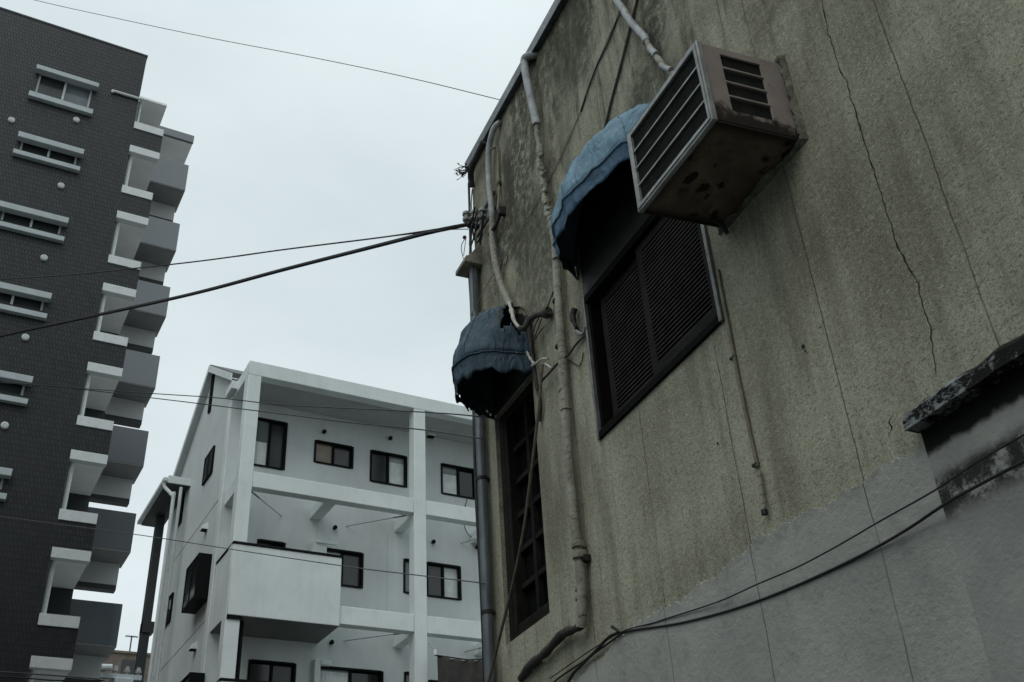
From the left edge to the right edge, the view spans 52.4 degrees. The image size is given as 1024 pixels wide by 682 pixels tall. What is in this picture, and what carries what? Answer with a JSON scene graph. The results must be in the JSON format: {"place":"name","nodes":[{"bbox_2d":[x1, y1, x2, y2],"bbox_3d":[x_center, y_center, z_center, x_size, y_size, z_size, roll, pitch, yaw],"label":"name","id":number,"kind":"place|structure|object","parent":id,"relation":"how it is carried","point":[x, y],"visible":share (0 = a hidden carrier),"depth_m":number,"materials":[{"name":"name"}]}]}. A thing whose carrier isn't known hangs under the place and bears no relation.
{"place":"outdoors","nodes":[
{"label":"outdoors","id":0,"kind":"place"},
{"bbox_2d":[0,7,193,681],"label":"apartment tower","id":1,"kind":"structure","parent":0,"point":[94,167],"depth_m":32.38,"materials":[{"name":"tile"}]},
{"bbox_2d":[0,467,12,501],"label":"window","id":2,"kind":"structure","parent":1,"relation":"in","point":[5,473],"depth_m":28.00,"materials":[{"name":"white concrete"}]},
{"bbox_2d":[0,370,32,405],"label":"window","id":3,"kind":"structure","parent":1,"relation":"in","point":[5,376],"depth_m":29.44,"materials":[{"name":"white concrete"}]},
{"bbox_2d":[0,282,51,320],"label":"window","id":4,"kind":"structure","parent":1,"relation":"in","point":[17,295],"depth_m":30.85,"materials":[{"name":"white concrete"}]},
{"bbox_2d":[0,200,68,243],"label":"window","id":5,"kind":"structure","parent":1,"relation":"in","point":[14,213],"depth_m":32.28,"materials":[{"name":"white glass"}]},
{"bbox_2d":[12,131,83,172],"bbox_3d":[-15.064,-6.093,33.826,2.020,0.887,0.400,14,-36,-26],"label":"window","id":6,"kind":"structure","parent":1,"relation":"in","point":[31,143],"depth_m":33.82,"materials":[{"name":"white glass"}]},
{"bbox_2d":[28,64,98,116],"bbox_3d":[-15.213,-8.470,35.337,2.020,1.426,0.400,14,-36,-26],"label":"window","id":7,"kind":"structure","parent":1,"relation":"in","point":[51,82],"depth_m":35.41,"materials":[{"name":"white glass"}]},
{"bbox_2d":[102,650,150,681],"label":"brown building","id":8,"kind":"structure","parent":0,"point":[121,660],"depth_m":58.66,"materials":[{"name":"concrete"}]},
{"bbox_2d":[120,659,135,674],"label":"window","id":9,"kind":"structure","parent":8,"relation":"in","point":[131,663],"depth_m":58.63,"materials":[{"name":"glass"}]},
{"bbox_2d":[125,635,137,650],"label":"roof antenna","id":10,"kind":"object","parent":8,"relation":"on","point":[131,636],"visible":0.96,"depth_m":60.36,"materials":[{"name":"metal"}]},
{"bbox_2d":[0,0,553,652],"label":"sky","id":11,"kind":"structure","parent":0,"point":[288,150],"materials":[{"name":"white"}]},
{"bbox_2d":[133,360,481,681],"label":"apartment building","id":12,"kind":"structure","parent":0,"point":[393,499],"depth_m":25.12,"materials":[{"name":"white paint"}]},
{"bbox_2d":[165,592,173,626],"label":"window","id":13,"kind":"structure","parent":12,"relation":"in","point":[170,603],"depth_m":26.59,"materials":[{"name":"black glass"}]},
{"bbox_2d":[174,493,184,526],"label":"window","id":14,"kind":"structure","parent":12,"relation":"in","point":[183,496],"depth_m":28.16,"materials":[{"name":"black glass"}]},
{"bbox_2d":[181,672,204,681],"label":"bay window","id":15,"kind":"structure","parent":12,"relation":"in","point":[192,676],"depth_m":21.88,"materials":[{"name":"black glass"}]},
{"bbox_2d":[181,552,211,613],"bbox_3d":[-7.219,5.563,23.857,0.319,1.056,1.150,14,-36,-26],"label":"bay window","id":16,"kind":"structure","parent":12,"relation":"in","point":[197,579],"depth_m":23.56,"materials":[{"name":"black glass"}]},
{"bbox_2d":[201,445,215,485],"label":"window","id":17,"kind":"structure","parent":12,"relation":"in","point":[209,460],"depth_m":26.25,"materials":[{"name":"black glass"}]},
{"bbox_2d":[207,374,214,413],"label":"window","id":18,"kind":"structure","parent":12,"relation":"in","point":[213,375],"depth_m":28.06,"materials":[{"name":"black glass"}]},
{"bbox_2d":[254,417,287,469],"bbox_3d":[-5.953,2.535,25.529,0.828,1.321,0.150,14,-36,-26],"label":"window","id":19,"kind":"structure","parent":12,"relation":"in","point":[271,435],"depth_m":25.58,"materials":[{"name":"black glass"}]},
{"bbox_2d":[257,539,285,547],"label":"window","id":20,"kind":"structure","parent":12,"relation":"in","point":[259,541],"depth_m":24.24,"materials":[{"name":"black glass"}]},
{"bbox_2d":[247,659,296,681],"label":"window","id":21,"kind":"structure","parent":12,"relation":"in","point":[260,670],"depth_m":22.82,"materials":[{"name":"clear glass"}]},
{"bbox_2d":[313,440,353,468],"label":"window","id":22,"kind":"structure","parent":12,"relation":"in","point":[327,453],"depth_m":26.29,"materials":[{"name":"black glass"}]},
{"bbox_2d":[327,548,363,588],"bbox_3d":[-4.058,5.431,24.823,1.051,0.903,0.150,14,-36,-26],"label":"window","id":23,"kind":"structure","parent":12,"relation":"in","point":[350,577],"depth_m":24.97,"materials":[{"name":"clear glass"}]},
{"bbox_2d":[320,666,383,681],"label":"window","id":24,"kind":"structure","parent":12,"relation":"in","point":[332,673],"depth_m":23.62,"materials":[{"name":"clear glass"}]},
{"bbox_2d":[369,450,406,487],"bbox_3d":[-3.197,3.313,26.827,1.039,0.909,0.150,14,-36,-26],"label":"window","id":25,"kind":"structure","parent":12,"relation":"in","point":[386,468],"depth_m":26.87,"materials":[{"name":"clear glass"}]},
{"bbox_2d":[403,558,408,593],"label":"window","id":26,"kind":"structure","parent":12,"relation":"in","point":[405,561],"depth_m":25.55,"materials":[{"name":"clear glass"}]},
{"bbox_2d":[404,671,408,681],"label":"window","id":27,"kind":"structure","parent":12,"relation":"in","point":[406,674],"depth_m":24.25,"materials":[{"name":"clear glass"}]},
{"bbox_2d":[426,561,461,600],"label":"window","id":28,"kind":"structure","parent":12,"relation":"in","point":[436,587],"depth_m":26.02,"materials":[{"name":"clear glass"}]},
{"bbox_2d":[430,646,482,681],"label":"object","id":29,"kind":"object","parent":12,"relation":"hanging from","point":[455,669],"visible":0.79,"depth_m":23.16,"materials":[{"name":"fabric"}]},
{"bbox_2d":[441,463,477,499],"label":"window","id":30,"kind":"structure","parent":12,"relation":"in","point":[457,481],"depth_m":27.73,"materials":[{"name":"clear glass"}]},
{"label":"lane","id":31,"kind":"structure","parent":0,"visible":0},
{"bbox_2d":[100,664,141,681],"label":"utility pole","id":32,"kind":"object","parent":31,"relation":"on","point":[114,676],"visible":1,"depth_m":16.78,"materials":[{"name":"metal"}]},
{"bbox_2d":[465,0,1023,681],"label":"stucco building","id":33,"kind":"structure","parent":31,"relation":"on","point":[865,256],"depth_m":4.63,"materials":[{"name":"grey paint"}]},
{"bbox_2d":[0,382,482,417],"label":"overhead wire","id":34,"kind":"object","parent":33,"relation":"attached to","point":[267,403],"visible":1,"depth_m":10.48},
{"bbox_2d":[5,383,482,438],"bbox_3d":[-4.377,0.776,11.618,10.516,4.602,0.841,-23,-37,28],"label":"overhead wire","id":35,"kind":"object","parent":33,"relation":"attached to","point":[275,413],"visible":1,"depth_m":10.25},
{"bbox_2d":[0,516,489,583],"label":"overhead wire","id":36,"kind":"object","parent":33,"relation":"attached to","point":[267,554],"visible":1,"depth_m":10.64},
{"bbox_2d":[35,0,499,99],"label":"overhead wire","id":37,"kind":"object","parent":33,"relation":"attached to","point":[281,51],"visible":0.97,"depth_m":11.22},
{"bbox_2d":[471,189,474,308],"bbox_3d":[-0.340,-0.831,8.940,0.036,1.365,0.166,-5,-32,2],"label":"stray wire","id":38,"kind":"object","parent":33,"relation":"attached to","point":[471,252],"visible":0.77,"depth_m":8.75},
{"bbox_2d":[455,184,495,681],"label":"corner downpipe","id":39,"kind":"object","parent":33,"relation":"attached to","point":[474,258],"visible":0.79,"depth_m":7.67,"materials":[{"name":"grey metal"}]},
{"bbox_2d":[468,140,485,187],"bbox_3d":[-0.324,-1.576,9.272,0.088,0.224,0.428,7,-34,-17],"label":"gutter end","id":40,"kind":"object","parent":33,"relation":"attached to","point":[476,156],"visible":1,"depth_m":9.26,"materials":[{"name":"metal"}]},
{"bbox_2d":[454,163,468,179],"bbox_3d":[-0.454,-1.530,9.405,0.136,0.103,0.240,10,-35,-21],"label":"dead vine","id":41,"kind":"object","parent":40,"relation":"on","point":[461,172],"visible":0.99,"depth_m":9.40,"materials":[{"name":"grey plant"}]},
{"bbox_2d":[461,190,505,258],"bbox_3d":[-0.286,-1.011,8.807,0.207,0.619,0.694,10,-35,-21],"label":"cable bracket","id":42,"kind":"object","parent":33,"relation":"attached to","point":[474,217],"visible":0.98,"depth_m":8.73,"materials":[{"name":"metal"}]},
{"bbox_2d":[0,228,436,279],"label":"overhead wire","id":43,"kind":"object","parent":42,"relation":"attached to","point":[212,259],"visible":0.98,"depth_m":10.27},
{"bbox_2d":[0,222,467,337],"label":"overhead wire","id":44,"kind":"object","parent":42,"relation":"attached to","point":[401,239],"visible":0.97,"depth_m":9.92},
{"bbox_2d":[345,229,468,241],"bbox_3d":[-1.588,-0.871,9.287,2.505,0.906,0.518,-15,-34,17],"label":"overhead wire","id":45,"kind":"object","parent":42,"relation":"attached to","point":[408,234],"visible":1,"depth_m":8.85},
{"bbox_2d":[451,305,534,419],"bbox_3d":[-0.221,0.083,7.717,0.501,0.743,0.785,10,-35,-21],"label":"dome awning","id":46,"kind":"object","parent":33,"relation":"attached to","point":[491,369],"visible":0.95,"depth_m":7.54,"materials":[{"name":"blue fabric"}]},
{"bbox_2d":[485,119,519,327],"bbox_3d":[-0.033,-0.986,8.297,0.177,2.553,0.648,5,-33,-13],"label":"drain pipe","id":47,"kind":"object","parent":33,"relation":"attached to","point":[493,250],"visible":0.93,"depth_m":8.64,"materials":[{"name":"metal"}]},
{"bbox_2d":[492,233,501,270],"bbox_3d":[-0.100,-0.658,8.300,0.060,0.488,0.090,-18,-35,21],"label":"stray wire","id":48,"kind":"object","parent":47,"relation":"attached to","point":[497,251],"visible":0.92,"depth_m":8.30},
{"bbox_2d":[500,248,507,265],"bbox_3d":[-0.064,-0.682,8.304,0.015,0.211,0.121,14,-36,-25],"label":"stray wire","id":49,"kind":"object","parent":33,"relation":"attached to","point":[507,257],"visible":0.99,"depth_m":8.25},
{"bbox_2d":[487,364,543,681],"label":"wall cable","id":50,"kind":"object","parent":33,"relation":"attached to","point":[523,527],"depth_m":6.87,"materials":[{"name":"grey rubber"}]},
{"bbox_2d":[499,380,549,641],"bbox_3d":[0.123,1.155,7.236,0.100,1.742,0.705,10,-35,-21],"label":"window","id":51,"kind":"structure","parent":33,"relation":"in","point":[529,602],"depth_m":7.32,"materials":[{"name":"black glass"}]},
{"bbox_2d":[471,0,626,315],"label":"wall cable","id":52,"kind":"object","parent":33,"relation":"attached to","point":[550,176],"depth_m":7.67,"materials":[{"name":"black rubber"}]},
{"bbox_2d":[518,291,583,421],"bbox_3d":[0.221,0.016,7.050,0.179,0.874,0.753,10,-35,-21],"label":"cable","id":53,"kind":"object","parent":33,"relation":"attached to","point":[546,312],"visible":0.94,"depth_m":7.26,"materials":[{"name":"black rubber"}]},
{"bbox_2d":[518,51,590,681],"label":"refrigerant pipe","id":54,"kind":"object","parent":33,"relation":"attached to","point":[581,557],"visible":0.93,"depth_m":6.61,"materials":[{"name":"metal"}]},
{"bbox_2d":[530,307,586,390],"bbox_3d":[0.270,-0.085,7.085,0.104,0.655,0.849,10,-35,-21],"label":"cable","id":55,"kind":"object","parent":33,"relation":"attached to","point":[572,315],"depth_m":6.79,"materials":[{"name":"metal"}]},
{"bbox_2d":[567,625,619,681],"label":"wall cable","id":56,"kind":"object","parent":33,"relation":"attached to","point":[602,643],"depth_m":5.77,"materials":[{"name":"black rubber"}]},
{"bbox_2d":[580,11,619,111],"bbox_3d":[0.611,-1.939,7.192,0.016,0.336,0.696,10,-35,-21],"label":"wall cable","id":57,"kind":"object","parent":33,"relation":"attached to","point":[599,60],"depth_m":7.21,"materials":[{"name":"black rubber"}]},
{"bbox_2d":[551,104,649,296],"bbox_3d":[0.526,-0.995,6.450,0.392,0.839,1.463,10,-35,-21],"label":"dome awning","id":58,"kind":"object","parent":33,"relation":"attached to","point":[604,221],"visible":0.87,"depth_m":6.51,"materials":[{"name":"blue fabric"}]},
{"bbox_2d":[604,0,637,127],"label":"wall cable","id":59,"kind":"object","parent":33,"relation":"attached to","point":[620,67],"depth_m":6.85,"materials":[{"name":"black rubber"}]},
{"bbox_2d":[613,0,673,74],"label":"condensate hose","id":60,"kind":"object","parent":33,"relation":"attached to","point":[638,30],"visible":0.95,"depth_m":6.48,"materials":[{"name":"grey plastic"}]},
{"bbox_2d":[582,215,724,440],"bbox_3d":[0.830,-0.177,6.007,0.182,1.035,1.374,10,-35,-21],"label":"window","id":61,"kind":"structure","parent":33,"relation":"in","point":[659,299],"depth_m":6.08,"materials":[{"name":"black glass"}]},
{"bbox_2d":[627,40,808,235],"bbox_3d":[0.981,-0.991,5.124,0.524,0.638,0.764,10,-35,-21],"label":"air conditioner","id":62,"kind":"object","parent":33,"relation":"attached to","point":[718,138],"visible":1,"depth_m":4.95,"materials":[{"name":"paint"}]},
{"bbox_2d":[716,269,767,515],"bbox_3d":[1.077,0.202,4.946,0.037,1.344,0.065,10,-35,-21],"label":"conduit pipe","id":63,"kind":"object","parent":33,"relation":"attached to","point":[764,510],"visible":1,"depth_m":4.89,"materials":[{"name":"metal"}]},
{"bbox_2d":[549,434,1023,678],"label":"wall cable","id":64,"kind":"object","parent":33,"relation":"attached to","point":[958,474],"depth_m":4.03,"materials":[{"name":"black rubber"}]},
{"bbox_2d":[553,459,1023,681],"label":"wall cable","id":65,"kind":"object","parent":33,"relation":"attached to","point":[947,502],"depth_m":4.09,"materials":[{"name":"black rubber"}]},
{"label":"ground","id":66,"kind":"structure","parent":0,"visible":0},
{"bbox_3d":[-15.993,4.268,14.754,10.600,13.500,11.000,14,-36,-26],"label":"corner building","id":67,"kind":"object","parent":66,"relation":"on","visible":0},
{"bbox_2d":[0,671,99,679],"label":"overhead wire","id":68,"kind":"object","parent":67,"relation":"attached to","point":[50,675],"visible":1,"depth_m":17.34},
{"bbox_2d":[0,676,104,680],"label":"overhead wire","id":69,"kind":"object","parent":67,"relation":"attached to","point":[46,679],"visible":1,"depth_m":17.37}
]}

